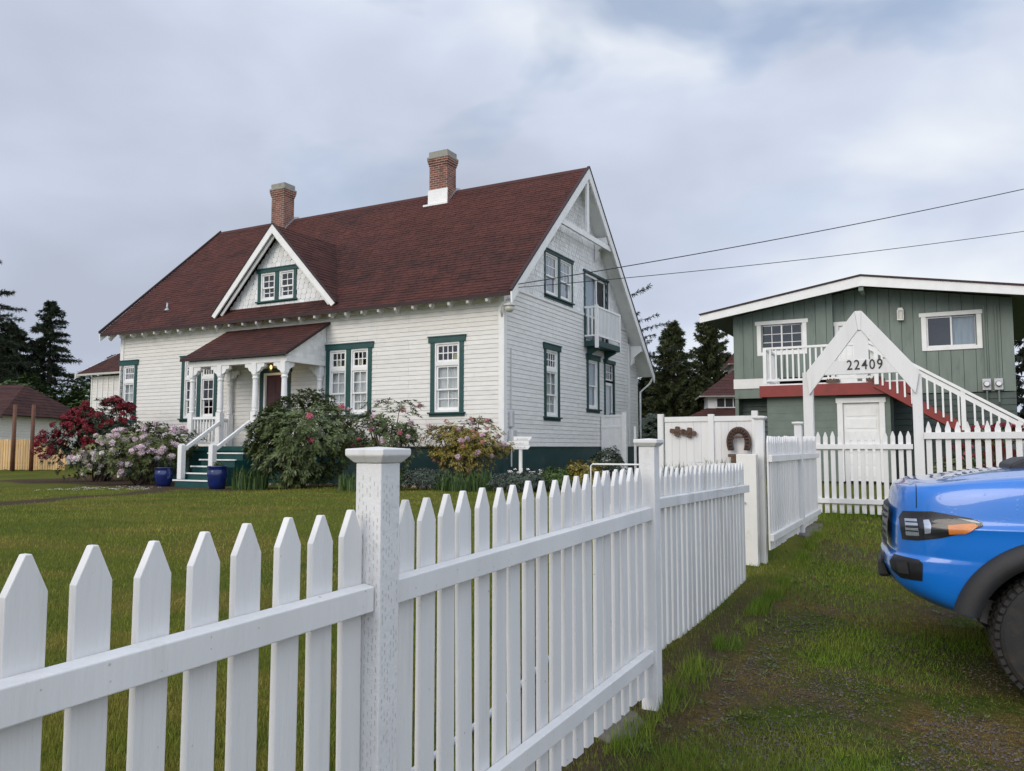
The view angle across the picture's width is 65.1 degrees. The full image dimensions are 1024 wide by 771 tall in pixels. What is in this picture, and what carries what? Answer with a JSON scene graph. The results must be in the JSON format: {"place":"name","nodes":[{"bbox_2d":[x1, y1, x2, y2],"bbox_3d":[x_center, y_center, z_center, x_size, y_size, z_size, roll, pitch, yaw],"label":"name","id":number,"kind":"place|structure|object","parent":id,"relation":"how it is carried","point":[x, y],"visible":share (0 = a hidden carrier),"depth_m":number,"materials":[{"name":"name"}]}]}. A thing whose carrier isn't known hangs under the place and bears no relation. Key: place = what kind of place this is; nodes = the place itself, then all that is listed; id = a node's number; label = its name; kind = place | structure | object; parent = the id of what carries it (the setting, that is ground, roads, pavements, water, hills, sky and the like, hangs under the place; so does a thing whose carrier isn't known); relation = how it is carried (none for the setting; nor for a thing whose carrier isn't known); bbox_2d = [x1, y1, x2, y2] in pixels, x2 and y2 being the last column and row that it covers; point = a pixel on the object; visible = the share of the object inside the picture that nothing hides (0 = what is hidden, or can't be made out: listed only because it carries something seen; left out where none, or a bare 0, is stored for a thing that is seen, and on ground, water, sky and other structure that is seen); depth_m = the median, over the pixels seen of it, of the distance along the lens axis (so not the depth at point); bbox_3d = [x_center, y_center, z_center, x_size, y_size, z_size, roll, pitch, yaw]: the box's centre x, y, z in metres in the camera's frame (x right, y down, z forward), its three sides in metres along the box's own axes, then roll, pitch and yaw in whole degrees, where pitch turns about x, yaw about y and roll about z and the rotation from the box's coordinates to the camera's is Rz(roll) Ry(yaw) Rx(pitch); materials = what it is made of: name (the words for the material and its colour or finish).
{"place":"outdoors","nodes":[
{"label":"outdoors","id":0,"kind":"place"},
{"bbox_2d":[0,464,1023,770],"bbox_3d":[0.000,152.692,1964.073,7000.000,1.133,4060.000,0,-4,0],"label":"ground","id":1,"kind":"structure","parent":0,"point":[38,480],"depth_m":5.60,"materials":[{"name":"green plant"}]},
{"bbox_2d":[10,405,16,470],"bbox_3d":[-18.720,2.017,30.134,0.150,2.600,0.143,0,-4,0],"label":"garden pole","id":2,"kind":"object","parent":1,"relation":"on","point":[13,447],"visible":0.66,"depth_m":30.09,"materials":[{"name":"brown wood"}]},
{"bbox_2d":[0,260,42,387],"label":"conifer tree","id":3,"kind":"object","parent":1,"relation":"on","point":[3,307],"visible":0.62,"depth_m":45.24,"materials":[{"name":"green plant"}]},
{"bbox_2d":[0,321,56,399],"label":"conifer tree","id":4,"kind":"object","parent":1,"relation":"on","point":[13,332],"visible":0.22,"depth_m":50.02,"materials":[{"name":"green plant"}]},
{"bbox_2d":[0,371,59,400],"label":"garden tree","id":5,"kind":"object","parent":1,"relation":"on","point":[20,378],"visible":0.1,"depth_m":41.44,"materials":[{"name":"green plant"}]},
{"bbox_2d":[29,404,35,470],"bbox_3d":[-18.020,2.014,30.134,0.150,2.600,0.143,0,-4,0],"label":"garden pole","id":6,"kind":"object","parent":1,"relation":"on","point":[32,435],"visible":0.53,"depth_m":30.10,"materials":[{"name":"brown wood"}]},
{"bbox_2d":[0,439,67,469],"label":"cedar fence","id":7,"kind":"object","parent":1,"relation":"on","point":[19,462],"visible":0.55,"depth_m":30.47,"materials":[{"name":"beige wood"}]},
{"bbox_2d":[0,385,77,466],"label":"garden shed","id":8,"kind":"structure","parent":1,"relation":"on","point":[24,398],"depth_m":34.21,"materials":[{"name":"white paint"}]},
{"bbox_2d":[17,300,85,401],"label":"conifer tree","id":9,"kind":"object","parent":1,"relation":"on","point":[49,324],"visible":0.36,"depth_m":52.22,"materials":[{"name":"green plant"}]},
{"bbox_2d":[48,374,113,404],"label":"garden tree","id":10,"kind":"object","parent":1,"relation":"on","point":[74,386],"visible":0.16,"depth_m":47.94,"materials":[{"name":"green plant"}]},
{"bbox_2d":[29,395,140,481],"bbox_3d":[-12.727,1.640,24.387,3.170,2.724,2.116,0,-4,0],"label":"rhododendron","id":11,"kind":"object","parent":1,"relation":"on","point":[90,424],"visible":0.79,"depth_m":23.93,"materials":[{"name":"red plant"}]},
{"bbox_2d":[61,374,115,462],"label":"garden tree","id":12,"kind":"object","parent":1,"relation":"on","point":[73,399],"visible":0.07,"depth_m":40.07,"materials":[{"name":"green plant"}]},
{"bbox_2d":[48,486,152,490],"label":"fallen petals","id":13,"kind":"object","parent":1,"relation":"on","point":[101,487],"visible":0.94,"depth_m":19.67,"materials":[{"name":"white plant"}]},
{"bbox_2d":[67,421,205,484],"bbox_3d":[-10.294,1.888,22.187,3.536,1.846,2.047,2,-5,-24],"label":"rhododendron","id":14,"kind":"object","parent":1,"relation":"on","point":[139,444],"visible":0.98,"depth_m":21.77,"materials":[{"name":"pink plant"}]},
{"bbox_2d":[154,458,173,486],"bbox_3d":[-9.239,2.302,21.283,0.470,0.738,0.470,0,-4,0],"label":"flower pot","id":15,"kind":"object","parent":1,"relation":"on","point":[163,476],"visible":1,"depth_m":21.10,"materials":[{"name":"blue ceramic"}]},
{"bbox_2d":[207,461,227,488],"bbox_3d":[-7.195,2.184,19.595,0.490,0.686,0.490,0,-4,0],"label":"flower pot","id":16,"kind":"object","parent":1,"relation":"on","point":[217,476],"visible":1,"depth_m":19.40,"materials":[{"name":"blue ceramic"}]},
{"bbox_2d":[229,464,268,489],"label":"iris clump","id":17,"kind":"object","parent":1,"relation":"on","point":[245,481],"visible":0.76,"depth_m":19.21,"materials":[{"name":"green plant"}]},
{"bbox_2d":[241,388,368,488],"bbox_3d":[-4.887,1.281,19.669,3.104,2.607,2.490,-3,-5,32],"label":"rhododendron","id":18,"kind":"object","parent":1,"relation":"on","point":[276,429],"visible":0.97,"depth_m":19.18,"materials":[{"name":"green plant"}]},
{"bbox_2d":[337,471,355,491],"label":"iris clump","id":19,"kind":"object","parent":1,"relation":"on","point":[348,483],"visible":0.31,"depth_m":18.18,"materials":[{"name":"green plant"}]},
{"bbox_2d":[75,149,655,487],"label":"clapboard house","id":20,"kind":"structure","parent":1,"relation":"on","point":[399,300],"depth_m":23.46,"materials":[{"name":"white paint"}]},
{"bbox_2d":[118,359,138,422],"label":"window","id":21,"kind":"structure","parent":20,"relation":"in","point":[129,386],"depth_m":26.86,"materials":[{"name":"teal paint"}]},
{"bbox_2d":[177,355,216,421],"bbox_3d":[-9.825,0.084,25.213,1.760,2.110,0.185,-2,-5,28],"label":"window","id":22,"kind":"structure","parent":20,"relation":"in","point":[202,377],"depth_m":25.16,"materials":[{"name":"teal paint"}]},
{"bbox_2d":[259,368,291,444],"bbox_3d":[-6.970,0.631,23.655,1.290,2.280,0.150,-2,-5,28],"label":"front door","id":23,"kind":"structure","parent":20,"relation":"in","point":[270,381],"depth_m":23.80,"materials":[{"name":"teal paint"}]},
{"bbox_2d":[255,264,297,304],"bbox_3d":[-6.992,-3.004,23.930,1.680,1.070,0.185,-2,-5,28],"label":"window","id":24,"kind":"structure","parent":20,"relation":"in","point":[278,287],"depth_m":23.89,"materials":[{"name":"teal paint"}]},
{"bbox_2d":[325,341,374,418],"bbox_3d":[-4.551,-0.131,22.422,1.780,2.110,0.219,-2,-5,28],"label":"window","id":25,"kind":"structure","parent":20,"relation":"in","point":[350,384],"depth_m":22.37,"materials":[{"name":"teal paint"}]},
{"bbox_2d":[427,334,466,416],"bbox_3d":[-1.674,-0.250,20.889,1.180,2.110,0.219,-2,-5,28],"label":"window","id":26,"kind":"structure","parent":20,"relation":"in","point":[446,376],"depth_m":20.93,"materials":[{"name":"teal paint"}]},
{"bbox_2d":[500,298,514,316],"bbox_3d":[-0.115,-1.950,20.044,0.412,0.430,0.300,-2,-5,28],"label":"corner lamp","id":27,"kind":"object","parent":20,"relation":"attached to","point":[509,305],"visible":0.94,"depth_m":19.95,"materials":[{"name":"white glass"}]},
{"bbox_2d":[508,348,516,466],"bbox_3d":[0.018,0.541,20.281,0.140,3.000,0.220,-2,-5,28],"label":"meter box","id":28,"kind":"object","parent":20,"relation":"attached to","point":[512,433],"visible":0.79,"depth_m":20.19,"materials":[{"name":"grey paint"}]},
{"bbox_2d":[543,342,562,420],"bbox_3d":[1.091,-0.085,22.569,0.219,2.160,1.170,-2,-5,28],"label":"window","id":29,"kind":"structure","parent":20,"relation":"in","point":[551,374],"depth_m":22.70,"materials":[{"name":"teal paint"}]},
{"bbox_2d":[541,247,574,307],"bbox_3d":[1.324,-3.097,23.239,0.219,1.410,2.020,-2,-5,28],"label":"window","id":30,"kind":"structure","parent":20,"relation":"in","point":[556,264],"depth_m":23.17,"materials":[{"name":"teal paint"}]},
{"bbox_2d":[585,353,601,412],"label":"window","id":31,"kind":"structure","parent":20,"relation":"in","point":[593,374],"depth_m":25.48,"materials":[{"name":"teal paint"}]},
{"bbox_2d":[580,269,608,342],"bbox_3d":[2.630,-2.419,25.726,0.237,2.260,2.120,-2,-5,28],"label":"sliding door","id":32,"kind":"structure","parent":20,"relation":"in","point":[588,286],"depth_m":25.68,"materials":[{"name":"teal paint"}]},
{"bbox_2d":[603,359,615,414],"bbox_3d":[3.174,0.580,26.443,0.170,2.830,1.040,-2,-5,28],"label":"side door","id":33,"kind":"structure","parent":20,"relation":"in","point":[609,389],"depth_m":26.67,"materials":[{"name":"teal paint"}]},
{"bbox_2d":[519,189,1023,283],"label":"overhead wire","id":34,"kind":"object","parent":20,"relation":"attached to","point":[768,240],"visible":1,"depth_m":21.22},
{"bbox_2d":[519,231,1023,287],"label":"overhead wire","id":35,"kind":"object","parent":20,"relation":"attached to","point":[767,263],"visible":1,"depth_m":21.18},
{"bbox_2d":[345,447,410,770],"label":"fence post","id":36,"kind":"object","parent":1,"relation":"on","point":[377,487],"visible":0.88,"depth_m":2.16,"materials":[{"name":"paint"}]},
{"bbox_2d":[0,510,373,770],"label":"picket fence","id":37,"kind":"object","parent":36,"relation":"attached to","point":[86,679],"visible":1,"depth_m":1.67,"materials":[{"name":"white paint"}]},
{"bbox_2d":[339,397,424,470],"bbox_3d":[-3.108,1.399,19.323,1.877,2.245,1.750,4,-6,-43],"label":"rhododendron","id":38,"kind":"object","parent":1,"relation":"on","point":[404,436],"visible":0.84,"depth_m":19.08,"materials":[{"name":"green plant"}]},
{"bbox_2d":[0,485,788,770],"bbox_3d":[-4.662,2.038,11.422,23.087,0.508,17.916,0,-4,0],"label":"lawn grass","id":39,"kind":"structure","parent":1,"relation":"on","point":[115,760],"depth_m":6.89,"materials":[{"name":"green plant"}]},
{"bbox_2d":[400,468,409,488],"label":"perennial clump","id":40,"kind":"object","parent":1,"relation":"on","point":[401,476],"visible":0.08,"depth_m":17.92,"materials":[{"name":"green plant"}]},
{"bbox_2d":[400,467,459,489],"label":"perennial clump","id":41,"kind":"object","parent":1,"relation":"on","point":[424,476],"visible":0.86,"depth_m":17.84,"materials":[{"name":"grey plant"}]},
{"bbox_2d":[429,469,493,491],"bbox_3d":[-1.162,2.088,17.891,1.625,0.536,1.598,0,-4,0],"label":"iris clump","id":42,"kind":"object","parent":1,"relation":"on","point":[465,484],"visible":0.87,"depth_m":17.53,"materials":[{"name":"green plant"}]},
{"bbox_2d":[420,415,514,482],"bbox_3d":[-1.064,1.574,18.673,2.287,1.785,1.306,0,-4,0],"label":"azalea","id":43,"kind":"object","parent":1,"relation":"on","point":[462,442],"visible":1,"depth_m":18.44,"materials":[{"name":"green plant"}]},
{"bbox_2d":[412,656,548,770],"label":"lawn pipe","id":44,"kind":"object","parent":1,"relation":"on","point":[473,723],"visible":0.03,"depth_m":3.88,"materials":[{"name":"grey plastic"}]},
{"bbox_2d":[486,472,552,492],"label":"perennial clump","id":45,"kind":"object","parent":1,"relation":"on","point":[524,477],"visible":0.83,"depth_m":17.08,"materials":[{"name":"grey plant"}]},
{"bbox_2d":[507,437,531,472],"bbox_3d":[0.176,1.842,18.508,0.637,1.327,0.088,-2,-5,22],"label":"signpost","id":46,"kind":"object","parent":1,"relation":"on","point":[520,443],"visible":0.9,"depth_m":18.49,"materials":[{"name":"white paint"}]},
{"bbox_2d":[397,468,653,770],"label":"picket fence","id":47,"kind":"object","parent":1,"relation":"on","point":[584,646],"visible":0.98,"depth_m":2.96,"materials":[{"name":"white paint"}]},
{"bbox_2d":[503,468,557,491],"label":"iris clump","id":48,"kind":"object","parent":1,"relation":"on","point":[524,482],"visible":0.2,"depth_m":17.63,"materials":[{"name":"green plant"}]},
{"bbox_2d":[537,466,575,491],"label":"perennial clump","id":49,"kind":"object","parent":1,"relation":"on","point":[554,475],"visible":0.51,"depth_m":17.25,"materials":[{"name":"green plant"}]},
{"bbox_2d":[558,459,604,488],"bbox_3d":[1.499,2.001,17.570,1.207,0.778,0.884,0,-4,0],"label":"azalea","id":50,"kind":"object","parent":1,"relation":"on","point":[579,471],"visible":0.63,"depth_m":17.34,"materials":[{"name":"yellow plant"}]},
{"bbox_2d":[590,445,626,478],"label":"shrub","id":51,"kind":"object","parent":1,"relation":"on","point":[614,457],"visible":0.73,"depth_m":21.05,"materials":[{"name":"green plant"}]},
{"bbox_2d":[601,412,627,476],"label":"board gate","id":52,"kind":"structure","parent":1,"relation":"on","point":[613,430],"depth_m":25.35,"materials":[{"name":"white paint"}]},
{"bbox_2d":[590,463,638,507],"bbox_3d":[1.704,1.627,12.682,1.008,0.782,0.028,-2,-5,28],"label":"pipe rail","id":53,"kind":"object","parent":1,"relation":"on","point":[603,464],"visible":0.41,"depth_m":12.88,"materials":[{"name":"white metal"}]},
{"bbox_2d":[596,711,643,743],"bbox_3d":[0.523,1.689,3.919,0.230,0.082,0.406,-2,-4,28],"label":"concrete footing","id":54,"kind":"object","parent":1,"relation":"on","point":[616,728],"visible":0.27,"depth_m":3.85,"materials":[{"name":"grey concrete"}]},
{"bbox_2d":[634,426,636,472],"bbox_3d":[3.888,2.169,25.262,0.070,1.760,0.070,-2,-5,28],"label":"stub post","id":55,"kind":"object","parent":1,"relation":"on","point":[635,446],"visible":0.56,"depth_m":25.25,"materials":[{"name":"white paint"}]},
{"bbox_2d":[633,438,663,710],"bbox_3d":[0.730,1.009,4.225,0.130,1.458,0.130,-2,-5,28],"label":"fence post","id":56,"kind":"object","parent":1,"relation":"on","point":[649,458],"visible":0.85,"depth_m":4.19,"materials":[{"name":"paint"}]},
{"bbox_2d":[638,377,659,424],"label":"conifer tree","id":57,"kind":"object","parent":1,"relation":"on","point":[642,384],"visible":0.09,"depth_m":53.72,"materials":[{"name":"green plant"}]},
{"bbox_2d":[638,413,664,438],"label":"garden tree","id":58,"kind":"object","parent":1,"relation":"on","point":[650,423],"visible":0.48,"depth_m":41.89,"materials":[{"name":"green plant"}]},
{"bbox_2d":[631,283,693,370],"bbox_3d":[4.263,-1.051,37.825,7.381,9.881,7.060,4,-6,-41],"label":"conifer tree","id":59,"kind":"object","parent":1,"relation":"on","point":[654,335],"visible":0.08,"depth_m":37.30,"materials":[{"name":"green plant"}]},
{"bbox_2d":[638,320,700,435],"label":"conifer tree","id":60,"kind":"object","parent":1,"relation":"on","point":[670,385],"visible":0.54,"depth_m":49.77,"materials":[{"name":"green plant"}]},
{"bbox_2d":[606,463,748,649],"bbox_3d":[1.356,1.181,5.923,0.060,1.193,3.560,-2,-5,28],"label":"picket fence","id":61,"kind":"object","parent":1,"relation":"on","point":[702,542],"visible":0.65,"depth_m":6.02,"materials":[{"name":"paint"}]},
{"bbox_2d":[675,374,714,416],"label":"conifer tree","id":62,"kind":"object","parent":1,"relation":"on","point":[689,403],"visible":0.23,"depth_m":45.71,"materials":[{"name":"green plant"}]},
{"bbox_2d":[661,460,730,474],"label":"iris clump","id":63,"kind":"object","parent":1,"relation":"on","point":[683,467],"visible":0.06,"depth_m":13.75,"materials":[{"name":"green plant"}]},
{"bbox_2d":[682,322,731,382],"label":"conifer tree","id":64,"kind":"object","parent":1,"relation":"on","point":[711,355],"visible":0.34,"depth_m":51.73,"materials":[{"name":"green plant"}]},
{"bbox_2d":[657,411,757,473],"bbox_3d":[3.778,1.402,15.511,1.945,1.790,0.100,-2,-5,28],"label":"panel fence","id":65,"kind":"object","parent":1,"relation":"on","point":[707,442],"visible":0.48,"depth_m":15.58,"materials":[{"name":"white paint"}]},
{"bbox_2d":[670,426,696,437],"bbox_3d":[3.345,0.910,15.699,0.530,0.200,0.045,4,-2,28],"label":"carved ornament","id":66,"kind":"object","parent":65,"relation":"attached to","point":[688,432],"visible":1,"depth_m":15.69,"materials":[{"name":"brown wood"}]},
{"bbox_2d":[726,427,750,462],"bbox_3d":[4.279,1.171,15.123,0.465,0.791,0.122,-2,-5,28],"label":"horse collar","id":67,"kind":"object","parent":65,"relation":"hanging from","point":[742,431],"visible":0.92,"depth_m":15.12,"materials":[{"name":"brown leather"}]},
{"bbox_2d":[688,353,734,416],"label":"tiered building","id":68,"kind":"structure","parent":1,"relation":"on","point":[719,399],"depth_m":42.29,"materials":[{"name":"brown paint"}]},
{"bbox_2d":[716,397,734,407],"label":"window","id":69,"kind":"structure","parent":68,"relation":"in","point":[729,402],"depth_m":42.26,"materials":[{"name":"white paint"}]},
{"bbox_2d":[689,462,734,471],"bbox_3d":[3.803,1.735,14.196,1.130,0.737,0.830,-2,-5,28],"label":"raised bed","id":70,"kind":"object","parent":1,"relation":"on","point":[697,464],"visible":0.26,"depth_m":14.00,"materials":[{"name":"white paint"}]},
{"bbox_2d":[603,516,841,757],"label":"fence tufts","id":71,"kind":"object","parent":1,"relation":"on","point":[720,640],"visible":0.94,"depth_m":4.72,"materials":[{"name":"green plant"}]},
{"bbox_2d":[736,454,759,565],"bbox_3d":[2.407,1.284,8.183,0.200,1.161,0.120,-2,-5,28],"label":"gate post","id":72,"kind":"object","parent":1,"relation":"on","point":[751,507],"visible":0.54,"depth_m":8.13,"materials":[{"name":"beige paint"}]},
{"bbox_2d":[752,416,767,563],"bbox_3d":[2.580,1.096,8.299,0.130,1.566,0.130,-2,-5,28],"label":"fence post","id":73,"kind":"object","parent":1,"relation":"on","point":[760,436],"visible":0.83,"depth_m":8.27,"materials":[{"name":"paint"}]},
{"bbox_2d":[766,436,820,549],"bbox_3d":[3.404,1.175,9.556,0.061,1.180,3.520,-2,-5,28],"label":"picket fence","id":74,"kind":"object","parent":1,"relation":"on","point":[785,521],"visible":0.94,"depth_m":8.99,"materials":[{"name":"white paint"}]},
{"bbox_2d":[792,422,804,533],"bbox_3d":[3.486,1.146,9.720,0.130,1.418,0.130,-2,-5,28],"label":"fence post","id":75,"kind":"object","parent":1,"relation":"on","point":[798,432],"visible":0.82,"depth_m":9.69,"materials":[{"name":"paint"}]},
{"bbox_2d":[798,523,822,537],"bbox_3d":[3.743,1.826,9.981,0.223,0.082,1.488,-2,-4,28],"label":"concrete footing","id":76,"kind":"object","parent":1,"relation":"on","point":[813,526],"visible":0.44,"depth_m":9.92,"materials":[{"name":"grey concrete"}]},
{"bbox_2d":[611,533,1023,770],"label":"dry thatch","id":77,"kind":"object","parent":1,"relation":"on","point":[864,706],"visible":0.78,"depth_m":4.26,"materials":[{"name":"plant"}]},
{"bbox_2d":[639,528,1023,769],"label":"weed rosettes","id":78,"kind":"object","parent":1,"relation":"on","point":[735,715],"visible":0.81,"depth_m":4.78,"materials":[{"name":"green plant"}]},
{"bbox_2d":[662,582,1023,770],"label":"gravel","id":79,"kind":"structure","parent":1,"relation":"on","point":[922,728],"depth_m":4.14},
{"bbox_2d":[818,506,882,519],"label":"gate tufts","id":80,"kind":"object","parent":1,"relation":"on","point":[822,515],"visible":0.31,"depth_m":11.37,"materials":[{"name":"green plant"}]},
{"bbox_2d":[802,311,925,475],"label":"gateway arch","id":81,"kind":"structure","parent":1,"relation":"on","point":[861,365],"depth_m":11.44,"materials":[{"name":"white paint"}]},
{"bbox_2d":[816,431,912,514],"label":"picket gate","id":82,"kind":"structure","parent":81,"relation":"attached to","point":[862,446],"depth_m":11.40,"materials":[{"name":"white paint"}]},
{"bbox_2d":[719,540,1018,755],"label":"fallen leaves","id":83,"kind":"object","parent":1,"relation":"on","point":[771,693],"visible":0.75,"depth_m":4.74,"materials":[{"name":"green plant"}]},
{"bbox_2d":[878,456,1023,691],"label":"pickup truck","id":84,"kind":"object","parent":1,"relation":"on","point":[953,541],"visible":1,"depth_m":4.76,"materials":[{"name":"blue paint"}]},
{"bbox_2d":[925,443,995,474],"bbox_3d":[9.971,1.844,17.855,1.681,1.127,0.876,0,-4,0],"label":"geranium","id":85,"kind":"object","parent":1,"relation":"on","point":[963,460],"visible":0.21,"depth_m":17.83,"materials":[{"name":"green plant"}]},
{"bbox_2d":[924,421,1023,474],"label":"picket fence","id":86,"kind":"object","parent":1,"relation":"on","point":[977,435],"visible":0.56,"depth_m":10.77,"materials":[{"name":"white paint"}]},
{"bbox_2d":[963,422,1022,466],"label":"geranium","id":87,"kind":"object","parent":1,"relation":"on","point":[1002,425],"visible":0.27,"depth_m":18.39,"materials":[{"name":"green plant"}]},
{"bbox_2d":[1014,340,1023,418],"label":"conifer tree","id":88,"kind":"object","parent":1,"relation":"on","point":[1019,357],"visible":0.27,"depth_m":33.15,"materials":[{"name":"green plant"}]},
{"bbox_2d":[0,0,1023,411],"label":"sky","id":89,"kind":"structure","parent":0,"point":[134,133],"materials":[{"name":"grey"}]},
{"bbox_2d":[699,274,1023,482],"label":"green house","id":90,"kind":"structure","parent":0,"point":[783,340],"depth_m":21.79,"materials":[{"name":"green paint"}]},
{"bbox_2d":[755,318,807,355],"bbox_3d":[7.915,-1.404,23.541,1.500,1.020,0.140,-2,-5,28],"label":"window","id":91,"kind":"structure","parent":90,"relation":"in","point":[802,322],"depth_m":23.50,"materials":[{"name":"white paint"}]},
{"bbox_2d":[826,378,839,382],"bbox_3d":[8.469,-0.131,21.162,0.338,0.115,0.030,-2,-5,28],"label":"driftwood","id":92,"kind":"object","parent":90,"relation":"on","point":[834,380],"visible":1,"depth_m":21.15,"materials":[{"name":"brown wood"}]},
{"bbox_2d":[833,321,865,381],"bbox_3d":[9.623,-0.889,22.802,0.840,1.880,0.100,-2,-5,28],"label":"deck door","id":93,"kind":"structure","parent":90,"relation":"in","point":[835,324],"depth_m":22.87,"materials":[{"name":"white paint"}]},
{"bbox_2d":[835,397,885,481],"bbox_3d":[9.155,1.419,21.005,1.210,2.200,0.110,-2,-5,28],"label":"lower door","id":94,"kind":"structure","parent":90,"relation":"in","point":[857,415],"depth_m":21.02,"materials":[{"name":"white paint"}]},
{"bbox_2d":[866,376,884,381],"bbox_3d":[9.369,-0.174,20.683,0.440,0.128,0.030,-2,-5,28],"label":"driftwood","id":95,"kind":"object","parent":90,"relation":"on","point":[871,379],"visible":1,"depth_m":20.71,"materials":[{"name":"brown wood"}]},
{"bbox_2d":[897,308,903,320],"bbox_3d":[10.736,-1.981,22.176,0.160,0.360,0.160,-2,-5,28],"label":"wall lantern","id":96,"kind":"object","parent":90,"relation":"attached to","point":[900,316],"depth_m":22.13,"materials":[{"name":"white paint"}]},
{"bbox_2d":[919,309,982,350],"bbox_3d":[11.876,-1.476,21.692,1.530,1.040,0.210,-2,-5,28],"label":"window","id":97,"kind":"structure","parent":90,"relation":"in","point":[962,328],"depth_m":21.64,"materials":[{"name":"white paint"}]},
{"bbox_2d":[982,305,990,400],"bbox_3d":[12.479,-0.842,21.146,0.200,2.570,0.176,-2,-5,28],"label":"electric meter","id":98,"kind":"object","parent":90,"relation":"attached to","point":[986,383],"visible":0.96,"depth_m":21.13,"materials":[{"name":"grey paint"}]},
{"bbox_2d":[994,305,1002,401],"bbox_3d":[12.717,-0.851,21.019,0.200,2.570,0.176,-2,-5,28],"label":"electric meter","id":99,"kind":"object","parent":90,"relation":"attached to","point":[998,383],"visible":1,"depth_m":21.00,"materials":[{"name":"grey paint"}]}
]}

